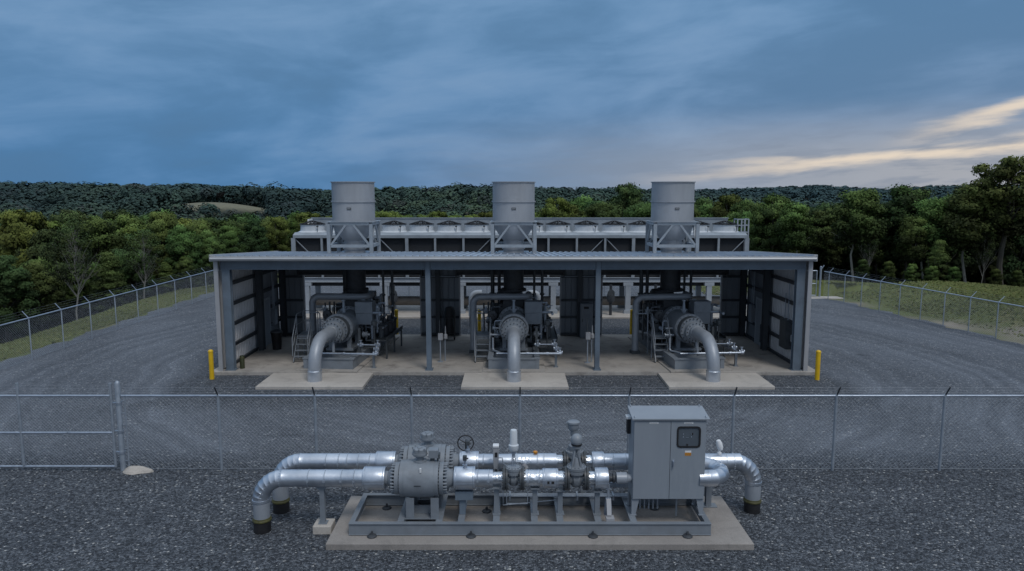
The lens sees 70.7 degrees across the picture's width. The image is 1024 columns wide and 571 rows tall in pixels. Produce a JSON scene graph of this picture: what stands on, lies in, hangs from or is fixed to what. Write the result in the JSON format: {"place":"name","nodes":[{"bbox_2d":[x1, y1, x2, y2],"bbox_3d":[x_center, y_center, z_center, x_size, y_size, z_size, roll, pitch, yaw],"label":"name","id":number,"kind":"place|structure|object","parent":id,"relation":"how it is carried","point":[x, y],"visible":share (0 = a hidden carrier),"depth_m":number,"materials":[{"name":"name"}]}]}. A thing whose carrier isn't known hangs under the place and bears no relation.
{"place":"outdoors","nodes":[
{"label":"outdoors","id":0,"kind":"place"},
{"bbox_2d":[0,286,213,359],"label":"grass","id":1,"kind":"structure","parent":0,"point":[9,348],"depth_m":44.70,"materials":[{"name":"plant"}]},
{"bbox_2d":[0,197,1023,361],"bbox_3d":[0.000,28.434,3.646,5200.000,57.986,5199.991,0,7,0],"label":"ground","id":2,"kind":"structure","parent":0,"point":[223,207],"depth_m":46.96,"materials":[{"name":"green plant"}]},
{"bbox_2d":[0,255,42,342],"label":"tree","id":3,"kind":"object","parent":2,"relation":"on","point":[10,277],"visible":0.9,"depth_m":50.08,"materials":[{"name":"green plant"}]},
{"bbox_2d":[0,209,48,326],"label":"tree","id":4,"kind":"object","parent":2,"relation":"on","point":[18,228],"visible":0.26,"depth_m":64.38,"materials":[{"name":"green plant"}]},
{"bbox_2d":[9,261,67,331],"bbox_3d":[-34.446,1.093,52.489,3.772,5.849,3.578,-3,8,-23],"label":"tree","id":5,"kind":"object","parent":2,"relation":"on","point":[52,294],"visible":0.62,"depth_m":51.89,"materials":[{"name":"green plant"}]},
{"bbox_2d":[18,257,70,324],"bbox_3d":[-38.310,1.151,58.502,3.695,7.030,3.896,2,8,13],"label":"tree","id":6,"kind":"object","parent":2,"relation":"on","point":[25,263],"visible":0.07,"depth_m":58.06,"materials":[{"name":"green plant"}]},
{"bbox_2d":[23,225,94,326],"bbox_3d":[-39.117,-0.281,62.477,5.478,9.821,5.848,-7,10,-42],"label":"tree","id":7,"kind":"object","parent":2,"relation":"on","point":[37,240],"visible":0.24,"depth_m":61.08,"materials":[{"name":"green plant"}]},
{"bbox_2d":[34,212,100,319],"bbox_3d":[-29.906,-0.859,49.111,3.552,8.196,3.865,5,9,35],"label":"tree","id":8,"kind":"object","parent":2,"relation":"on","point":[76,267],"visible":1,"depth_m":48.97,"materials":[{"name":"green plant"}]},
{"bbox_2d":[48,209,92,227],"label":"tree","id":9,"kind":"object","parent":2,"relation":"on","point":[78,215],"visible":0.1,"depth_m":123.23,"materials":[{"name":"green plant"}]},
{"bbox_2d":[63,263,97,317],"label":"tree","id":10,"kind":"object","parent":2,"relation":"on","point":[71,297],"visible":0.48,"depth_m":60.47,"materials":[{"name":"green plant"}]},
{"bbox_2d":[63,216,127,277],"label":"tree","id":11,"kind":"object","parent":2,"relation":"on","point":[102,230],"visible":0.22,"depth_m":65.32,"materials":[{"name":"green plant"}]},
{"bbox_2d":[80,251,137,312],"bbox_3d":[-30.446,-0.078,54.444,4.163,5.112,3.452,-4,8,-26],"label":"tree","id":12,"kind":"object","parent":2,"relation":"on","point":[111,280],"visible":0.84,"depth_m":53.88,"materials":[{"name":"green plant"}]},
{"bbox_2d":[97,248,138,306],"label":"tree","id":13,"kind":"object","parent":2,"relation":"on","point":[118,251],"visible":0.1,"depth_m":60.65,"materials":[{"name":"green plant"}]},
{"bbox_2d":[102,208,139,221],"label":"tree","id":14,"kind":"object","parent":2,"relation":"on","point":[106,215],"visible":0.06,"depth_m":122.53,"materials":[{"name":"green plant"}]},
{"bbox_2d":[111,212,147,302],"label":"tree","id":15,"kind":"object","parent":2,"relation":"on","point":[124,220],"visible":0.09,"depth_m":93.45,"materials":[{"name":"green plant"}]},
{"bbox_2d":[118,249,158,299],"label":"tree","id":16,"kind":"object","parent":2,"relation":"on","point":[137,283],"visible":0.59,"depth_m":60.27,"materials":[{"name":"green plant"}]},
{"bbox_2d":[119,225,157,300],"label":"tree","id":17,"kind":"object","parent":2,"relation":"on","point":[130,230],"visible":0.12,"depth_m":67.15,"materials":[{"name":"green plant"}]},
{"bbox_2d":[116,224,164,298],"bbox_3d":[-28.936,-1.447,56.108,3.721,6.575,3.420,-2,8,-13],"label":"tree","id":18,"kind":"object","parent":2,"relation":"on","point":[128,256],"visible":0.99,"depth_m":56.08,"materials":[{"name":"green plant"}]},
{"bbox_2d":[131,209,186,292],"bbox_3d":[-31.919,-2.547,66.237,4.974,8.820,4.641,-6,10,-41],"label":"tree","id":19,"kind":"object","parent":2,"relation":"on","point":[161,224],"visible":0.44,"depth_m":64.92,"materials":[{"name":"green plant"}]},
{"bbox_2d":[155,261,178,294],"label":"tree","id":20,"kind":"object","parent":2,"relation":"on","point":[165,270],"visible":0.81,"depth_m":62.72,"materials":[{"name":"green plant"}]},
{"bbox_2d":[158,224,206,287],"bbox_3d":[-29.272,-2.217,64.235,3.840,6.617,3.643,1,7,10],"label":"tree","id":21,"kind":"object","parent":2,"relation":"on","point":[179,238],"visible":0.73,"depth_m":63.26,"materials":[{"name":"green plant"}]},
{"bbox_2d":[173,256,196,288],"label":"tree","id":22,"kind":"object","parent":2,"relation":"on","point":[180,270],"visible":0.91,"depth_m":62.16,"materials":[{"name":"green plant"}]},
{"bbox_2d":[183,222,213,287],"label":"tree","id":23,"kind":"object","parent":2,"relation":"on","point":[201,227],"visible":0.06,"depth_m":90.77,"materials":[{"name":"green plant"}]},
{"bbox_2d":[200,254,218,286],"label":"tree","id":24,"kind":"object","parent":2,"relation":"on","point":[205,259],"visible":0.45,"depth_m":59.23,"materials":[{"name":"green plant"}]},
{"bbox_2d":[194,230,225,284],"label":"tree","id":25,"kind":"object","parent":2,"relation":"on","point":[211,244],"visible":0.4,"depth_m":65.37,"materials":[{"name":"green plant"}]},
{"bbox_2d":[216,225,250,253],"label":"tree","id":26,"kind":"object","parent":2,"relation":"on","point":[228,234],"visible":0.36,"depth_m":73.25,"materials":[{"name":"green plant"}]},
{"bbox_2d":[230,211,265,224],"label":"tree","id":27,"kind":"object","parent":2,"relation":"on","point":[248,218],"visible":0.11,"depth_m":114.73,"materials":[{"name":"green plant"}]},
{"bbox_2d":[237,223,270,252],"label":"tree","id":28,"kind":"object","parent":2,"relation":"on","point":[255,236],"visible":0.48,"depth_m":79.61,"materials":[{"name":"green plant"}]},
{"bbox_2d":[265,216,290,251],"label":"tree","id":29,"kind":"object","parent":2,"relation":"on","point":[280,224],"visible":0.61,"depth_m":83.23,"materials":[{"name":"green plant"}]},
{"bbox_2d":[288,212,320,248],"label":"tree","id":30,"kind":"object","parent":2,"relation":"on","point":[303,217],"visible":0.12,"depth_m":90.61,"materials":[{"name":"green plant"}]},
{"bbox_2d":[0,180,1022,279],"bbox_3d":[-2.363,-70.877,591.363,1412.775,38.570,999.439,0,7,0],"label":"distant wood","id":31,"kind":"object","parent":2,"relation":"on","point":[48,200],"visible":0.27,"depth_m":324.24,"materials":[{"name":"green plant"}]},
{"bbox_2d":[0,286,1023,570],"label":"gravel yard","id":32,"kind":"structure","parent":2,"relation":"on","point":[870,352],"depth_m":21.81,"materials":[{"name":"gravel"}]},
{"bbox_2d":[0,267,214,368],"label":"chain link fence","id":33,"kind":"object","parent":32,"relation":"on","point":[62,320],"visible":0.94,"depth_m":38.47,"materials":[{"name":"metal"}]},
{"bbox_2d":[112,381,129,470],"bbox_3d":[-10.786,3.913,19.860,0.388,2.660,0.167,0,7,0],"label":"gate post","id":34,"kind":"object","parent":32,"relation":"on","point":[120,430],"visible":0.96,"depth_m":19.82,"materials":[{"name":"metal"}]},
{"bbox_2d":[0,383,116,467],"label":"gate","id":35,"kind":"structure","parent":34,"relation":"attached to","point":[17,396],"depth_m":19.87,"materials":[{"name":"metal"}]},
{"bbox_2d":[123,466,153,474],"bbox_3d":[-10.311,5.055,19.873,0.845,0.188,0.374,0,7,0],"label":"concrete lump","id":36,"kind":"object","parent":32,"relation":"on","point":[131,470],"visible":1,"depth_m":19.80,"materials":[{"name":"concrete"}]},
{"bbox_2d":[255,373,372,388],"bbox_3d":[-7.950,3.926,29.339,4.200,0.220,2.200,0,7,0],"label":"concrete apron","id":37,"kind":"object","parent":32,"relation":"on","point":[328,381],"visible":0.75,"depth_m":29.00,"materials":[{"name":"concrete"}]},
{"bbox_2d":[313,487,334,533],"bbox_3d":[-4.287,5.087,16.411,0.420,1.110,0.420,0,7,0],"label":"pipe support","id":38,"kind":"object","parent":32,"relation":"on","point":[322,525],"visible":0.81,"depth_m":16.32,"materials":[{"name":"paint"}]},
{"bbox_2d":[213,268,719,295],"bbox_3d":[-0.392,-0.279,53.626,43.592,2.377,0.325,0,7,1],"label":"chain link fence","id":39,"kind":"object","parent":32,"relation":"on","point":[484,288],"visible":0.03,"depth_m":53.59,"materials":[{"name":"metal"}]},
{"bbox_2d":[279,305,746,312],"bbox_3d":[0.500,1.629,47.504,34.000,0.150,3.380,0,7,0],"label":"cooler pad","id":40,"kind":"object","parent":32,"relation":"on","point":[416,308],"depth_m":47.75,"materials":[{"name":"concrete"}]},
{"bbox_2d":[316,296,719,304],"bbox_3d":[0.500,1.164,46.729,29.000,0.970,0.600,0,7,0],"label":"header pipe","id":41,"kind":"object","parent":40,"relation":"on","point":[415,300],"depth_m":46.45,"materials":[{"name":"metal"}]},
{"bbox_2d":[291,218,749,313],"bbox_3d":[0.637,-1.333,46.544,28.824,5.970,3.010,0,7,0],"label":"air cooler","id":42,"kind":"object","parent":40,"relation":"on","point":[553,234],"visible":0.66,"depth_m":45.35,"materials":[{"name":"metal"}]},
{"bbox_2d":[279,313,746,317],"bbox_3d":[0.500,1.924,45.011,34.000,0.200,1.600,0,7,0],"label":"cooler pad","id":43,"kind":"object","parent":32,"relation":"on","point":[557,315],"depth_m":44.73,"materials":[{"name":"concrete"}]},
{"bbox_2d":[461,373,568,388],"bbox_3d":[0.110,3.926,29.339,4.220,0.220,2.200,0,7,0],"label":"concrete apron","id":44,"kind":"object","parent":32,"relation":"on","point":[527,381],"visible":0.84,"depth_m":29.00,"materials":[{"name":"concrete"}]},
{"bbox_2d":[326,496,753,549],"bbox_3d":[0.600,5.527,16.791,9.240,0.240,2.500,0,7,0],"label":"skid pad","id":45,"kind":"object","parent":32,"relation":"on","point":[728,532],"visible":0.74,"depth_m":15.88,"materials":[{"name":"concrete"}]},
{"bbox_2d":[348,469,711,538],"bbox_3d":[0.395,4.945,16.737,7.990,0.928,2.078,0,7,0],"label":"skid frame","id":46,"kind":"object","parent":45,"relation":"on","point":[423,507],"visible":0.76,"depth_m":16.05,"materials":[{"name":"paint"}]},
{"bbox_2d":[252,429,728,534],"bbox_3d":[-0.432,4.452,16.306,10.897,2.495,1.231,-1,7,-4],"label":"pipeline","id":47,"kind":"object","parent":46,"relation":"on","point":[419,475],"visible":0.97,"depth_m":16.12,"materials":[{"name":"metal"}]},
{"bbox_2d":[272,419,761,514],"bbox_3d":[0.112,4.390,17.318,11.809,2.361,0.834,0,7,0],"label":"pipeline","id":48,"kind":"object","parent":46,"relation":"on","point":[746,467],"visible":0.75,"depth_m":17.15,"materials":[{"name":"metal"}]},
{"bbox_2d":[625,404,709,515],"bbox_3d":[3.490,4.058,16.431,1.780,2.605,0.720,0,7,0],"label":"control cabinet","id":49,"kind":"object","parent":46,"relation":"on","point":[666,454],"visible":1,"depth_m":16.12,"materials":[{"name":"metal"}]},
{"bbox_2d":[703,486,716,507],"bbox_3d":[4.732,4.871,17.382,0.400,0.910,0.240,0,7,0],"label":"pipe support","id":50,"kind":"object","parent":45,"relation":"on","point":[708,497],"visible":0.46,"depth_m":17.35,"materials":[{"name":"paint"}]},
{"bbox_2d":[120,387,1023,470],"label":"chain link fence","id":51,"kind":"object","parent":32,"relation":"on","point":[629,401],"visible":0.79,"depth_m":19.83,"materials":[{"name":"metal"}]},
{"bbox_2d":[658,373,774,388],"bbox_3d":[8.225,3.926,29.339,4.150,0.220,2.200,0,7,0],"label":"concrete apron","id":52,"kind":"object","parent":32,"relation":"on","point":[699,381],"visible":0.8,"depth_m":29.00,"materials":[{"name":"concrete"}]},
{"bbox_2d":[823,267,1023,342],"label":"chain link fence","id":53,"kind":"object","parent":32,"relation":"on","point":[970,305],"visible":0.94,"depth_m":42.70,"materials":[{"name":"metal"}]},
{"bbox_2d":[539,197,575,217],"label":"tree","id":54,"kind":"object","parent":2,"relation":"on","point":[562,210],"visible":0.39,"depth_m":94.73,"materials":[{"name":"green plant"}]},
{"bbox_2d":[567,194,592,217],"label":"tree","id":55,"kind":"object","parent":2,"relation":"on","point":[578,200],"visible":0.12,"depth_m":129.51,"materials":[{"name":"green plant"}]},
{"bbox_2d":[584,201,621,217],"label":"tree","id":56,"kind":"object","parent":2,"relation":"on","point":[598,210],"visible":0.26,"depth_m":93.04,"materials":[{"name":"green plant"}]},
{"bbox_2d":[609,182,645,216],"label":"tree","id":57,"kind":"object","parent":2,"relation":"on","point":[630,194],"visible":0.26,"depth_m":103.01,"materials":[{"name":"green plant"}]},
{"bbox_2d":[621,202,650,217],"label":"tree","id":58,"kind":"object","parent":2,"relation":"on","point":[642,210],"visible":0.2,"depth_m":91.29,"materials":[{"name":"green plant"}]},
{"bbox_2d":[708,194,744,217],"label":"tree","id":59,"kind":"object","parent":2,"relation":"on","point":[725,202],"visible":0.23,"depth_m":98.82,"materials":[{"name":"green plant"}]},
{"bbox_2d":[732,210,752,235],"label":"tree","id":60,"kind":"object","parent":2,"relation":"on","point":[747,215],"visible":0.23,"depth_m":81.12,"materials":[{"name":"green plant"}]},
{"bbox_2d":[730,198,763,232],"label":"tree","id":61,"kind":"object","parent":2,"relation":"on","point":[742,206],"visible":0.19,"depth_m":94.66,"materials":[{"name":"green plant"}]},
{"bbox_2d":[747,192,795,252],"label":"tree","id":62,"kind":"object","parent":2,"relation":"on","point":[764,221],"visible":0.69,"depth_m":75.16,"materials":[{"name":"green plant"}]},
{"bbox_2d":[775,201,816,252],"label":"tree","id":63,"kind":"object","parent":2,"relation":"on","point":[789,228],"visible":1,"depth_m":71.14,"materials":[{"name":"green plant"}]},
{"bbox_2d":[802,201,846,279],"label":"tree","id":64,"kind":"object","parent":2,"relation":"on","point":[822,206],"visible":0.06,"depth_m":81.74,"materials":[{"name":"green plant"}]},
{"bbox_2d":[805,206,846,279],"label":"tree","id":65,"kind":"object","parent":2,"relation":"on","point":[824,250],"visible":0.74,"depth_m":77.01,"materials":[{"name":"green plant"}]},
{"bbox_2d":[812,246,847,280],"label":"tree","id":66,"kind":"object","parent":2,"relation":"on","point":[826,267],"visible":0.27,"depth_m":80.11,"materials":[{"name":"green plant"}]},
{"bbox_2d":[837,246,868,280],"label":"tree","id":67,"kind":"object","parent":2,"relation":"on","point":[846,261],"visible":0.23,"depth_m":79.51,"materials":[{"name":"green plant"}]},
{"bbox_2d":[827,187,893,279],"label":"tree","id":68,"kind":"object","parent":2,"relation":"on","point":[863,208],"visible":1,"depth_m":68.54,"materials":[{"name":"green plant"}]},
{"bbox_2d":[854,259,870,281],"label":"tree","id":69,"kind":"object","parent":2,"relation":"on","point":[865,267],"visible":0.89,"depth_m":65.28,"materials":[{"name":"green plant"}]},
{"bbox_2d":[857,215,881,265],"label":"tree","id":70,"kind":"object","parent":2,"relation":"on","point":[870,257],"visible":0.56,"depth_m":68.86,"materials":[{"name":"green plant"}]},
{"bbox_2d":[848,206,900,282],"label":"tree","id":71,"kind":"object","parent":2,"relation":"on","point":[877,261],"visible":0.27,"depth_m":75.22,"materials":[{"name":"green plant"}]},
{"bbox_2d":[879,261,896,283],"bbox_3d":[34.014,-0.863,65.215,1.575,2.793,1.470,-3,8,-22],"label":"bush","id":72,"kind":"object","parent":2,"relation":"on","point":[890,268],"visible":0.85,"depth_m":64.97,"materials":[{"name":"green plant"}]},
{"bbox_2d":[877,183,936,283],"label":"tree","id":73,"kind":"object","parent":2,"relation":"on","point":[904,198],"visible":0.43,"depth_m":72.83,"materials":[{"name":"green plant"}]},
{"bbox_2d":[892,215,931,274],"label":"tree","id":74,"kind":"object","parent":2,"relation":"on","point":[909,231],"visible":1,"depth_m":67.42,"materials":[{"name":"green plant"}]},
{"bbox_2d":[903,263,920,282],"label":"bush","id":75,"kind":"object","parent":2,"relation":"on","point":[910,271],"visible":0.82,"depth_m":65.22,"materials":[{"name":"green plant"}]},
{"bbox_2d":[902,196,953,281],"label":"tree","id":76,"kind":"object","parent":2,"relation":"on","point":[927,209],"visible":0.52,"depth_m":67.50,"materials":[{"name":"green plant"}]},
{"bbox_2d":[923,265,940,282],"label":"bush","id":77,"kind":"object","parent":2,"relation":"on","point":[936,274],"visible":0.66,"depth_m":65.57,"materials":[{"name":"green plant"}]},
{"bbox_2d":[918,240,956,281],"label":"tree","id":78,"kind":"object","parent":2,"relation":"on","point":[938,259],"visible":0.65,"depth_m":65.83,"materials":[{"name":"green plant"}]},
{"bbox_2d":[923,194,975,275],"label":"tree","id":79,"kind":"object","parent":2,"relation":"on","point":[955,261],"visible":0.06,"depth_m":74.32,"materials":[{"name":"green plant"}]},
{"bbox_2d":[945,266,961,281],"bbox_3d":[39.931,-0.370,65.277,1.575,2.793,1.470,-5,9,-36],"label":"bush","id":80,"kind":"object","parent":2,"relation":"on","point":[953,271],"visible":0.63,"depth_m":64.94,"materials":[{"name":"green plant"}]},
{"bbox_2d":[931,182,1018,282],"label":"tree","id":81,"kind":"object","parent":2,"relation":"on","point":[962,231],"visible":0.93,"depth_m":65.29,"materials":[{"name":"green plant"}]},
{"bbox_2d":[969,220,997,282],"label":"tree","id":82,"kind":"object","parent":2,"relation":"on","point":[983,259],"visible":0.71,"depth_m":65.94,"materials":[{"name":"green plant"}]},
{"bbox_2d":[955,202,1023,283],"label":"tree","id":83,"kind":"object","parent":2,"relation":"on","point":[972,270],"visible":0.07,"depth_m":77.14,"materials":[{"name":"green plant"}]},
{"bbox_2d":[985,269,1004,284],"bbox_3d":[43.534,-0.167,65.002,1.575,2.793,1.470,-3,8,-24],"label":"bush","id":84,"kind":"object","parent":2,"relation":"on","point":[997,275],"visible":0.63,"depth_m":64.74,"materials":[{"name":"green plant"}]},
{"bbox_2d":[969,155,1023,284],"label":"tree","id":85,"kind":"object","parent":2,"relation":"on","point":[1009,170],"visible":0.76,"depth_m":64.23,"materials":[{"name":"green plant"}]},
{"bbox_2d":[986,198,1023,285],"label":"tree","id":86,"kind":"object","parent":2,"relation":"on","point":[1010,260],"visible":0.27,"depth_m":76.58,"materials":[{"name":"green plant"}]},
{"bbox_2d":[1007,270,1023,286],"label":"bush","id":87,"kind":"object","parent":2,"relation":"on","point":[1018,277],"visible":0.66,"depth_m":66.25,"materials":[{"name":"green plant"}]},
{"bbox_2d":[0,0,1023,190],"label":"sky","id":88,"kind":"structure","parent":0,"point":[302,94],"materials":[{"name":"blue"}]},
{"bbox_2d":[214,334,814,374],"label":"concrete floor","id":89,"kind":"structure","parent":0,"point":[408,357],"depth_m":32.70,"materials":[{"name":"concrete"}]},
{"bbox_2d":[270,329,282,349],"bbox_3d":[-11.350,2.598,34.814,0.580,0.960,0.580,0,7,0],"label":"waste bin","id":90,"kind":"object","parent":89,"relation":"on","point":[276,336],"visible":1,"depth_m":34.64,"materials":[{"name":"black plastic"}]},
{"bbox_2d":[292,310,318,362],"bbox_3d":[-9.400,2.306,32.809,0.724,2.095,1.907,0,7,0],"label":"access stair","id":91,"kind":"object","parent":89,"relation":"on","point":[307,335],"visible":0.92,"depth_m":32.59,"materials":[{"name":"metal"}]},
{"bbox_2d":[296,270,402,381],"bbox_3d":[-7.604,1.133,33.073,4.190,4.390,9.085,1,7,5],"label":"gas compressor","id":92,"kind":"object","parent":89,"relation":"on","point":[358,331],"visible":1,"depth_m":32.63,"materials":[{"name":"grey paint"}]},
{"bbox_2d":[326,181,380,291],"bbox_3d":[-7.640,-2.385,35.107,2.240,5.270,2.410,0,7,0],"label":"exhaust stack","id":93,"kind":"object","parent":92,"relation":"on","point":[354,223],"visible":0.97,"depth_m":34.08,"materials":[{"name":"metal"}]},
{"bbox_2d":[444,306,455,339],"bbox_3d":[-3.200,1.925,37.097,0.600,1.687,0.700,0,7,0],"label":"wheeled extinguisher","id":94,"kind":"object","parent":89,"relation":"on","point":[449,317],"visible":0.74,"depth_m":36.89,"materials":[{"name":"black metal"}]},
{"bbox_2d":[474,310,490,362],"bbox_3d":[-1.320,2.306,32.809,0.724,2.095,1.907,0,7,0],"label":"access stair","id":95,"kind":"object","parent":89,"relation":"on","point":[481,335],"visible":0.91,"depth_m":32.59,"materials":[{"name":"metal"}]},
{"bbox_2d":[209,251,817,370],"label":"compressor building","id":96,"kind":"structure","parent":89,"relation":"on","point":[244,305],"depth_m":32.52,"materials":[{"name":"metal"}]},
{"bbox_2d":[265,299,270,344],"bbox_3d":[-12.123,1.825,35.733,0.035,2.220,0.660,0,7,0],"label":"door","id":97,"kind":"structure","parent":96,"relation":"in","point":[267,317],"depth_m":35.72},
{"bbox_2d":[297,270,423,276],"bbox_3d":[-7.875,-0.802,37.503,6.470,0.620,0.600,0,7,0],"label":"roller door","id":98,"kind":"structure","parent":96,"relation":"in","point":[299,272],"depth_m":37.29,"materials":[{"name":"metal"}]},
{"bbox_2d":[455,270,564,276],"bbox_3d":[-0.100,-0.802,37.503,5.640,0.620,0.600,0,7,0],"label":"roller door","id":99,"kind":"structure","parent":96,"relation":"in","point":[457,272],"depth_m":37.29,"materials":[{"name":"metal"}]},
{"bbox_2d":[601,270,728,276],"bbox_3d":[7.870,-0.802,37.503,6.620,0.620,0.600,0,7,0],"label":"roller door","id":100,"kind":"structure","parent":96,"relation":"in","point":[603,272],"depth_m":37.29,"materials":[{"name":"metal"}]},
{"bbox_2d":[755,299,760,344],"bbox_3d":[12.217,1.825,35.733,0.035,2.220,0.660,0,7,0],"label":"door","id":101,"kind":"structure","parent":96,"relation":"in","point":[758,314],"depth_m":35.71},
{"bbox_2d":[779,283,791,348],"bbox_3d":[12.241,1.328,32.181,0.298,2.950,0.750,0,7,0],"label":"electrical panel","id":102,"kind":"object","parent":96,"relation":"attached to","point":[785,331],"visible":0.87,"depth_m":31.99,"materials":[{"name":"grey paint"}]},
{"bbox_2d":[469,270,562,381],"bbox_3d":[0.075,1.133,33.071,4.190,4.390,9.085,0,7,0],"label":"gas compressor","id":103,"kind":"object","parent":89,"relation":"on","point":[521,326],"visible":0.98,"depth_m":32.73,"materials":[{"name":"paint"}]},
{"bbox_2d":[490,181,536,291],"bbox_3d":[0.080,-2.385,35.107,2.240,5.270,2.410,0,7,0],"label":"exhaust stack","id":104,"kind":"object","parent":103,"relation":"on","point":[513,222],"visible":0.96,"depth_m":34.04,"materials":[{"name":"metal"}]},
{"bbox_2d":[580,303,592,337],"bbox_3d":[3.875,1.815,37.617,0.650,1.800,0.440,0,7,0],"label":"electrical cabinet","id":105,"kind":"object","parent":89,"relation":"on","point":[586,310],"visible":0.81,"depth_m":37.41,"materials":[{"name":"metal"}]},
{"bbox_2d":[647,310,670,362],"bbox_3d":[6.680,2.306,32.809,0.724,2.095,1.907,0,7,0],"label":"access stair","id":106,"kind":"object","parent":89,"relation":"on","point":[655,335],"visible":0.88,"depth_m":32.60,"materials":[{"name":"metal"}]},
{"bbox_2d":[628,270,744,381],"bbox_3d":[7.754,1.133,33.072,4.190,4.390,9.085,-1,7,-5],"label":"gas compressor","id":107,"kind":"object","parent":89,"relation":"on","point":[692,323],"visible":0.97,"depth_m":32.80,"materials":[{"name":"grey paint"}]},
{"bbox_2d":[645,181,699,291],"bbox_3d":[7.740,-2.385,35.107,2.240,5.270,2.410,0,7,0],"label":"exhaust stack","id":108,"kind":"object","parent":107,"relation":"on","point":[671,223],"visible":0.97,"depth_m":34.07,"materials":[{"name":"metal"}]},
{"bbox_2d":[814,280,1023,336],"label":"grass","id":109,"kind":"structure","parent":0,"point":[994,291],"depth_m":48.42,"materials":[{"name":"plant"}]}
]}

